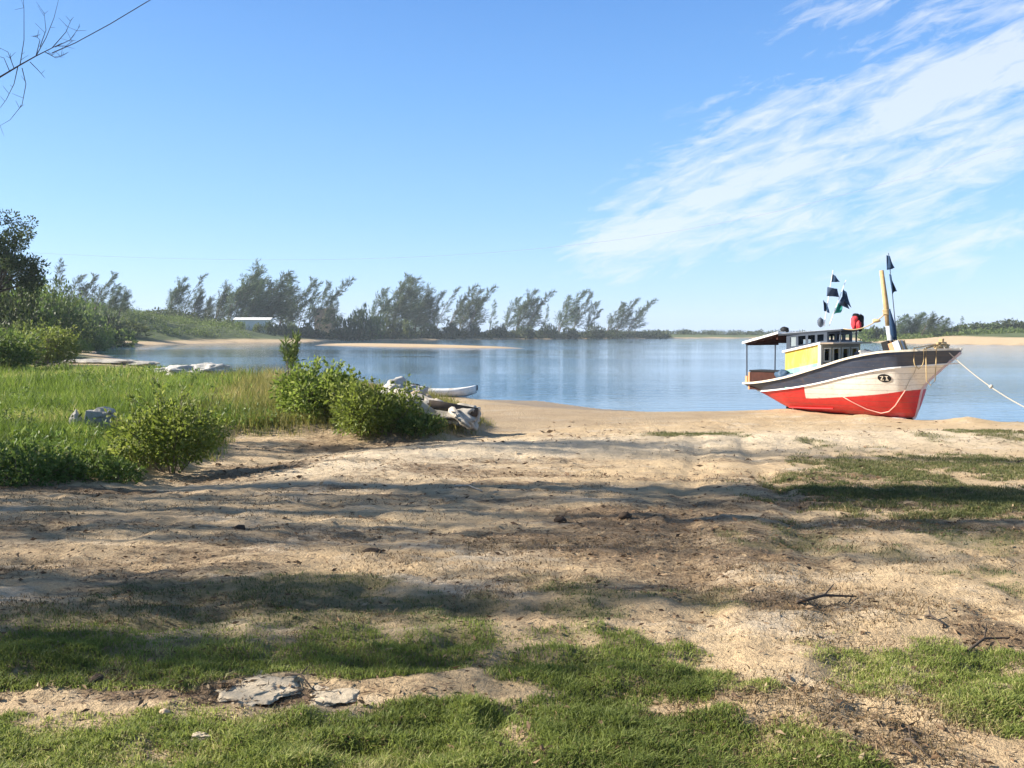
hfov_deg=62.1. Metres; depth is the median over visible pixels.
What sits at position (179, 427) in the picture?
leafy bush
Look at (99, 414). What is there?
rock
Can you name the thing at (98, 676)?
clod
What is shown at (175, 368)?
rock
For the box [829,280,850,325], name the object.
flag pole
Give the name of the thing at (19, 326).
shore bush
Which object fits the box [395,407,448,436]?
leafy bush
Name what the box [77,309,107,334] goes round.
shore bush
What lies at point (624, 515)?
clod
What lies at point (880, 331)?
shore bush
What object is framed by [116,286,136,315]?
casuarina tree
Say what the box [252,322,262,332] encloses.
shore bush
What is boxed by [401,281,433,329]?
casuarina tree
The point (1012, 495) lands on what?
beach grass
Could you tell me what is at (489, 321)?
casuarina tree
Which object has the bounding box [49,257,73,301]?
casuarina tree
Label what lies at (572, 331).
shore bush
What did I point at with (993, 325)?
shore bush
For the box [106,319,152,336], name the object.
shore bush
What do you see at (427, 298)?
casuarina tree
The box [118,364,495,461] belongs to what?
straw grass
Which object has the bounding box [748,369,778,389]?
fish box
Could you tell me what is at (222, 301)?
casuarina tree
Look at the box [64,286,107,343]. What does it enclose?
shore bush
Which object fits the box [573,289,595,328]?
casuarina tree
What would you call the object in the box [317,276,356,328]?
casuarina tree
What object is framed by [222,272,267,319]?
casuarina tree
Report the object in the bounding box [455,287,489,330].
casuarina tree
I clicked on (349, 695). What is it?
stone
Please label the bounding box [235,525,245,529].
clod
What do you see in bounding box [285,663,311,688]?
stick
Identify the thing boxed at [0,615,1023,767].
short grass
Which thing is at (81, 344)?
shore bush
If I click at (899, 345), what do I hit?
crate
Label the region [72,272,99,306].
casuarina tree
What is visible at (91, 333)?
shore bush
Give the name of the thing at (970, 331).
dune scrub
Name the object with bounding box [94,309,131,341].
shore bush
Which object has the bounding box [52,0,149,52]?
stay wire
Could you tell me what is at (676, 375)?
water
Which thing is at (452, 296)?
casuarina tree
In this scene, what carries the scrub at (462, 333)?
on the ground at (524, 423)
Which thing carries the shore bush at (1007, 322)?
on the ground at (524, 423)
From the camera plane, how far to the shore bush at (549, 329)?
426.38 m
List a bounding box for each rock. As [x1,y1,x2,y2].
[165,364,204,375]
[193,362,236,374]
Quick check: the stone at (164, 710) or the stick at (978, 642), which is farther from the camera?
the stick at (978, 642)
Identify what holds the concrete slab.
on the ground at (524, 423)
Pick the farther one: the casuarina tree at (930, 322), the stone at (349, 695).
the casuarina tree at (930, 322)
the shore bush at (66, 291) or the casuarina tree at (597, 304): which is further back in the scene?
the casuarina tree at (597, 304)
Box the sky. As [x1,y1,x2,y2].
[0,0,1023,333]
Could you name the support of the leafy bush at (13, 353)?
on the ground at (524, 423)
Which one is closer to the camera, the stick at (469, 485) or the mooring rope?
the stick at (469, 485)
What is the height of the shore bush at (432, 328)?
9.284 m
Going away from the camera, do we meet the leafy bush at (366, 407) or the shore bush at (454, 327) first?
the leafy bush at (366, 407)
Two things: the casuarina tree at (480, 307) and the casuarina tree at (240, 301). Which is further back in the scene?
the casuarina tree at (480, 307)
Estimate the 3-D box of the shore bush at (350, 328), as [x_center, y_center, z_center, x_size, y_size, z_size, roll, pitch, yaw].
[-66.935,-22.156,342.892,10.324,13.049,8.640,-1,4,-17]
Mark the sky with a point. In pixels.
(287, 135)
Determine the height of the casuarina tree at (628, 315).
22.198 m
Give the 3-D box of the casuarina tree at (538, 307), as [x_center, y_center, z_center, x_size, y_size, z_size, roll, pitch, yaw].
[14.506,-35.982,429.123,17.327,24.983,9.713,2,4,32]
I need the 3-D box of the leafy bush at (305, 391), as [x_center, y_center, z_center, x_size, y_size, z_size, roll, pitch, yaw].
[-4.176,0.130,18.516,2.020,1.552,2.184,-3,5,-42]
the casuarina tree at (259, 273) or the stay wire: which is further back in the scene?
the casuarina tree at (259, 273)
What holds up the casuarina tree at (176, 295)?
on the ground at (524, 423)
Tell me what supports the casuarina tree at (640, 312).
on the ground at (524, 423)
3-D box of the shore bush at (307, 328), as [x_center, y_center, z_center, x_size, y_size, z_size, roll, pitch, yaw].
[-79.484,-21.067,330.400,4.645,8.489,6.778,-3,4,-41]
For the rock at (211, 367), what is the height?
0.860 m
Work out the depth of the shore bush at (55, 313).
93.05 m
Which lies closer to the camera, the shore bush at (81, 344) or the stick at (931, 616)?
the stick at (931, 616)
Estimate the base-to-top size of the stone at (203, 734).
0.037 m
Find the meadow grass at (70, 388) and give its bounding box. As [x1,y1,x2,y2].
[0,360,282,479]
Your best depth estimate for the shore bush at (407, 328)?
366.02 m
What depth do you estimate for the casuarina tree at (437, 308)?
396.54 m
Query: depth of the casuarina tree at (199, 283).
318.52 m
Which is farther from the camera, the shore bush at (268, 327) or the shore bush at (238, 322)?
the shore bush at (268, 327)
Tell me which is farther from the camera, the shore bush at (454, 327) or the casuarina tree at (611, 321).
the casuarina tree at (611, 321)
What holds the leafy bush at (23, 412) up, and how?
on the ground at (524, 423)
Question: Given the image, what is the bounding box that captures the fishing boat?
[742,270,962,419]
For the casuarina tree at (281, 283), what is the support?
on the ground at (524, 423)
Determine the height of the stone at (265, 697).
0.018 m
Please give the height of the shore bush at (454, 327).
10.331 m
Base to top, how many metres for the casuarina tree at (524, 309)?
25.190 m
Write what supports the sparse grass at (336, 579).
on the ground at (524, 423)
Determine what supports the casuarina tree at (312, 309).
on the ground at (524, 423)
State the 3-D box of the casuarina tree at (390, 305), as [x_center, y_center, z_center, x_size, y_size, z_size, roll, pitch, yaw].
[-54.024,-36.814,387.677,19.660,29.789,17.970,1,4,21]
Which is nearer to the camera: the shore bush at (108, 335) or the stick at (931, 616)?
the stick at (931, 616)
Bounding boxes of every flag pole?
[817,271,839,326]
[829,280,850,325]
[886,253,896,340]
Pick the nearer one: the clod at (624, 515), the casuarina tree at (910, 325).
the clod at (624, 515)
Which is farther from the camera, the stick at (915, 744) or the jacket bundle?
the jacket bundle
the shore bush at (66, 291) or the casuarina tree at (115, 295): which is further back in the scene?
the casuarina tree at (115, 295)
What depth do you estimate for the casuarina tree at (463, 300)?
412.17 m
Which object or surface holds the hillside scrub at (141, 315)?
on the ground at (524, 423)
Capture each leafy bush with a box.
[0,326,46,369]
[0,406,40,430]
[0,435,87,487]
[1,317,82,365]
[52,444,148,484]
[102,376,234,473]
[268,354,372,422]
[321,369,429,436]
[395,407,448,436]
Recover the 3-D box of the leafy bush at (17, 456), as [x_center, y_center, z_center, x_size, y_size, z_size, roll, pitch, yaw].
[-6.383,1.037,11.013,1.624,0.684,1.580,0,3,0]
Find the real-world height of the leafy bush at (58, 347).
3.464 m
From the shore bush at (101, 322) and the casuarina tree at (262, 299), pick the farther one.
the casuarina tree at (262, 299)
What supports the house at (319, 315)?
on the ground at (524, 423)
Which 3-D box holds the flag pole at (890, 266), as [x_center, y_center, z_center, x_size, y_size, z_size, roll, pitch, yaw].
[9.509,-1.909,21.226,0.388,2.705,0.208,0,3,0]
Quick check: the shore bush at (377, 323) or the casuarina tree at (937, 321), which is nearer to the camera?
the casuarina tree at (937, 321)
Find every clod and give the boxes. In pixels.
[88,673,104,684]
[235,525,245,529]
[363,548,381,552]
[554,516,566,522]
[618,512,631,519]
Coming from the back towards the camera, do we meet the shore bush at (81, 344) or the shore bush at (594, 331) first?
the shore bush at (594, 331)
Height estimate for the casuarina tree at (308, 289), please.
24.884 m
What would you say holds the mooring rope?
attached to the fishing boat
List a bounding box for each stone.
[159,708,169,715]
[189,731,209,742]
[214,670,300,706]
[309,684,359,706]
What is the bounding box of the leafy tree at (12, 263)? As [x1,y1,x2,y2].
[0,208,51,296]
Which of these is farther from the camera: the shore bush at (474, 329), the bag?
the shore bush at (474, 329)
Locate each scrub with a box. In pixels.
[60,297,252,338]
[143,306,897,339]
[858,323,1023,341]
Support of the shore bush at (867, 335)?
on the ground at (524, 423)
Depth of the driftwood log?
18.07 m
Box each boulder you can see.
[381,376,428,393]
[411,390,431,397]
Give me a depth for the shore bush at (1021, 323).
282.65 m
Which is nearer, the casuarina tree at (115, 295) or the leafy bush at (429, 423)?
the leafy bush at (429, 423)
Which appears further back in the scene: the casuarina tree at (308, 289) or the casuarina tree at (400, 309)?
the casuarina tree at (400, 309)
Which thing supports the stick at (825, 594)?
on the ground at (524, 423)
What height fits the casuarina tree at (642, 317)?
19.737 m
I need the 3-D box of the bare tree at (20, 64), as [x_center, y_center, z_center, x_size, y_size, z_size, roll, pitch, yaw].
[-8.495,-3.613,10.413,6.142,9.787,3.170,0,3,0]
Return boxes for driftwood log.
[393,388,480,430]
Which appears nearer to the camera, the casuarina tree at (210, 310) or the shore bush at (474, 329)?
the casuarina tree at (210, 310)
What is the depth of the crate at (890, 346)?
20.81 m
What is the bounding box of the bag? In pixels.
[774,369,792,380]
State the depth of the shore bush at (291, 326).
302.80 m
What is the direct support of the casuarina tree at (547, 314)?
on the ground at (524, 423)
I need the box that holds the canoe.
[411,384,477,396]
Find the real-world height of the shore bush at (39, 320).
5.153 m
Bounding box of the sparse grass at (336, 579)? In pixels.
[0,479,1023,630]
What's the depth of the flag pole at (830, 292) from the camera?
22.44 m
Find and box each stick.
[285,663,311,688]
[454,482,481,490]
[796,584,855,603]
[903,724,930,758]
[924,606,944,624]
[967,623,1009,651]
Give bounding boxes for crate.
[881,340,894,350]
[888,343,893,349]
[892,340,907,349]
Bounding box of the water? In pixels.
[95,338,1023,421]
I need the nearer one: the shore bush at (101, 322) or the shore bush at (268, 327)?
the shore bush at (101, 322)
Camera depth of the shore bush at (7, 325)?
60.09 m
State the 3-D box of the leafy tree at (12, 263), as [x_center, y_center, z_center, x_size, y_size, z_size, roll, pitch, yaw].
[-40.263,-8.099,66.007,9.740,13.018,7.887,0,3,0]
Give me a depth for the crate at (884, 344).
20.95 m
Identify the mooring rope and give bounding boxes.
[943,346,1023,406]
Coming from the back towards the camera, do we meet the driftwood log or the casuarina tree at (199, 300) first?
the casuarina tree at (199, 300)
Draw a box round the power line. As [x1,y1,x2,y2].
[26,143,1021,259]
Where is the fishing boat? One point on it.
(832, 376)
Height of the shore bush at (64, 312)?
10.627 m
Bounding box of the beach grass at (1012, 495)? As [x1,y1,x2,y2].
[627,428,1023,523]
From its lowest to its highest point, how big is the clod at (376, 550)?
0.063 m
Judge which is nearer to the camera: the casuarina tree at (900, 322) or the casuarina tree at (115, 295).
the casuarina tree at (115, 295)
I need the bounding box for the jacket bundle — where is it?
[851,313,863,331]
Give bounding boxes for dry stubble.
[0,436,1023,767]
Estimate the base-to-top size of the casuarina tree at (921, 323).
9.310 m
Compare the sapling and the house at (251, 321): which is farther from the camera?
the house at (251, 321)
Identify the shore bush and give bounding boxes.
[0,253,50,334]
[0,314,20,338]
[1,265,59,337]
[1,317,40,335]
[3,282,63,335]
[10,308,56,353]
[12,279,82,342]
[41,273,90,337]
[60,306,101,352]
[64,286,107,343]
[65,318,105,350]
[70,337,93,353]
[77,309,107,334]
[82,333,113,350]
[88,323,119,348]
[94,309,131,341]
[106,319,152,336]
[107,326,138,346]
[236,320,244,328]
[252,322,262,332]
[262,321,277,335]
[285,321,299,337]
[300,320,314,337]
[333,313,358,339]
[351,303,372,338]
[367,313,385,339]
[382,316,402,338]
[398,318,413,338]
[421,322,439,338]
[443,320,459,338]
[468,325,480,337]
[492,324,506,337]
[516,326,534,338]
[539,322,558,338]
[562,326,578,338]
[586,323,605,338]
[857,328,879,341]
[865,325,886,339]
[951,324,967,331]
[962,321,990,330]
[982,323,1006,328]
[992,318,1019,328]
[1013,320,1023,328]
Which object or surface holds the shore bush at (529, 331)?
on the ground at (524, 423)
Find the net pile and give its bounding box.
[853,349,880,355]
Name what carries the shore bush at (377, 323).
on the ground at (524, 423)
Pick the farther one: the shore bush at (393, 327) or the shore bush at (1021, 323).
the shore bush at (393, 327)
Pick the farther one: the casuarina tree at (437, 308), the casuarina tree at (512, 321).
the casuarina tree at (512, 321)
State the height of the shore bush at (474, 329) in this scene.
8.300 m
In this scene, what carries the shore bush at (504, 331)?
on the ground at (524, 423)
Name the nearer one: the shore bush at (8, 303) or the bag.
the bag
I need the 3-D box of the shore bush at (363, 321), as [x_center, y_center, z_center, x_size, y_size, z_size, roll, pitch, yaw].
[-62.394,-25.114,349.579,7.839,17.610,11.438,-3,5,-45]
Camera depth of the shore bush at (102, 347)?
127.85 m
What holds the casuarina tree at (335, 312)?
on the ground at (524, 423)
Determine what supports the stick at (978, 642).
on the ground at (524, 423)
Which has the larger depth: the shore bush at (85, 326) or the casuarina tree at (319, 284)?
the casuarina tree at (319, 284)
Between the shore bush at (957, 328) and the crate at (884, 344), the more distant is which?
the shore bush at (957, 328)
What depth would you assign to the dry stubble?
4.87 m
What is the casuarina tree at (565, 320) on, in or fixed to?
on the ground at (524, 423)
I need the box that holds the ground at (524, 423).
[0,307,1023,767]
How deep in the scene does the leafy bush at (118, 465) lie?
11.31 m
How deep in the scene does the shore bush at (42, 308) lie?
78.12 m
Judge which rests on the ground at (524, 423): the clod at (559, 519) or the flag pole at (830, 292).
the clod at (559, 519)
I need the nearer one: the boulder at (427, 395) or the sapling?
the boulder at (427, 395)
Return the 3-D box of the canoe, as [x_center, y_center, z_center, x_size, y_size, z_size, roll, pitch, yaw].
[-2.910,0.250,34.572,3.072,0.520,0.660,0,3,6]
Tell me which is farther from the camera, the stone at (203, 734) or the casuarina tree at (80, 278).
the casuarina tree at (80, 278)
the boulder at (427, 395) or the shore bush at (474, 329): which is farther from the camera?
the shore bush at (474, 329)
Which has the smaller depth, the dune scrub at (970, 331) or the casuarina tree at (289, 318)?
the dune scrub at (970, 331)
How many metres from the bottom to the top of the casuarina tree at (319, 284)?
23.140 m
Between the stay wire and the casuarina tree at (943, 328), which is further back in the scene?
the casuarina tree at (943, 328)
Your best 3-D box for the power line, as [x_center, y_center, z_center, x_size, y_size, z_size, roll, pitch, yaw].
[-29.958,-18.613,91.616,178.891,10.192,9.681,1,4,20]
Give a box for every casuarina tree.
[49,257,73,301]
[64,274,91,304]
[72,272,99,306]
[89,270,119,309]
[102,285,130,315]
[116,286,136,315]
[164,277,191,311]
[180,273,207,310]
[188,285,208,317]
[201,295,219,319]
[211,279,236,320]
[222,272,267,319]
[235,258,272,316]
[245,276,280,316]
[256,269,295,320]
[270,274,306,322]
[279,282,308,324]
[284,276,321,325]
[295,282,323,327]
[305,280,335,327]
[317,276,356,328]
[331,298,338,330]
[367,288,394,320]
[378,271,416,320]
[379,276,430,322]
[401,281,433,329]
[411,284,443,329]
[421,289,446,328]
[437,286,461,326]
[451,282,479,325]
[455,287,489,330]
[467,283,498,330]
[488,300,498,329]
[501,296,523,328]
[513,288,544,328]
[528,290,557,327]
[544,305,550,328]
[553,289,590,330]
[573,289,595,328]
[583,301,603,331]
[606,301,627,330]
[614,297,640,331]
[627,298,658,331]
[634,304,650,333]
[896,314,914,334]
[900,313,924,334]
[909,311,928,332]
[919,311,940,334]
[929,316,944,331]
[936,317,955,332]
[958,316,964,331]
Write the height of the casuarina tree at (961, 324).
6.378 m
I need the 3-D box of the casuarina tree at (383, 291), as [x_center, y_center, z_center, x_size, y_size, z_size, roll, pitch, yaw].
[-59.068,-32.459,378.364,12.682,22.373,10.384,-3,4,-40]
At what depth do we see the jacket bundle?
22.06 m
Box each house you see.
[233,317,273,332]
[314,308,335,332]
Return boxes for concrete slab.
[54,358,159,366]
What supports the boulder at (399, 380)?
on the ground at (524, 423)
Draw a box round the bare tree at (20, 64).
[0,0,84,134]
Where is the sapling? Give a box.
[278,329,305,375]
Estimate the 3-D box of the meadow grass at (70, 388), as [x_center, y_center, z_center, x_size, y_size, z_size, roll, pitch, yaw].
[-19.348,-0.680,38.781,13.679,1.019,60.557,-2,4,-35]
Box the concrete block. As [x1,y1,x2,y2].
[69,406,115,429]
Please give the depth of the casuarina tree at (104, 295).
238.61 m
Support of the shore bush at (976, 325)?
on the ground at (524, 423)
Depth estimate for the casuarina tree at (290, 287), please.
340.89 m

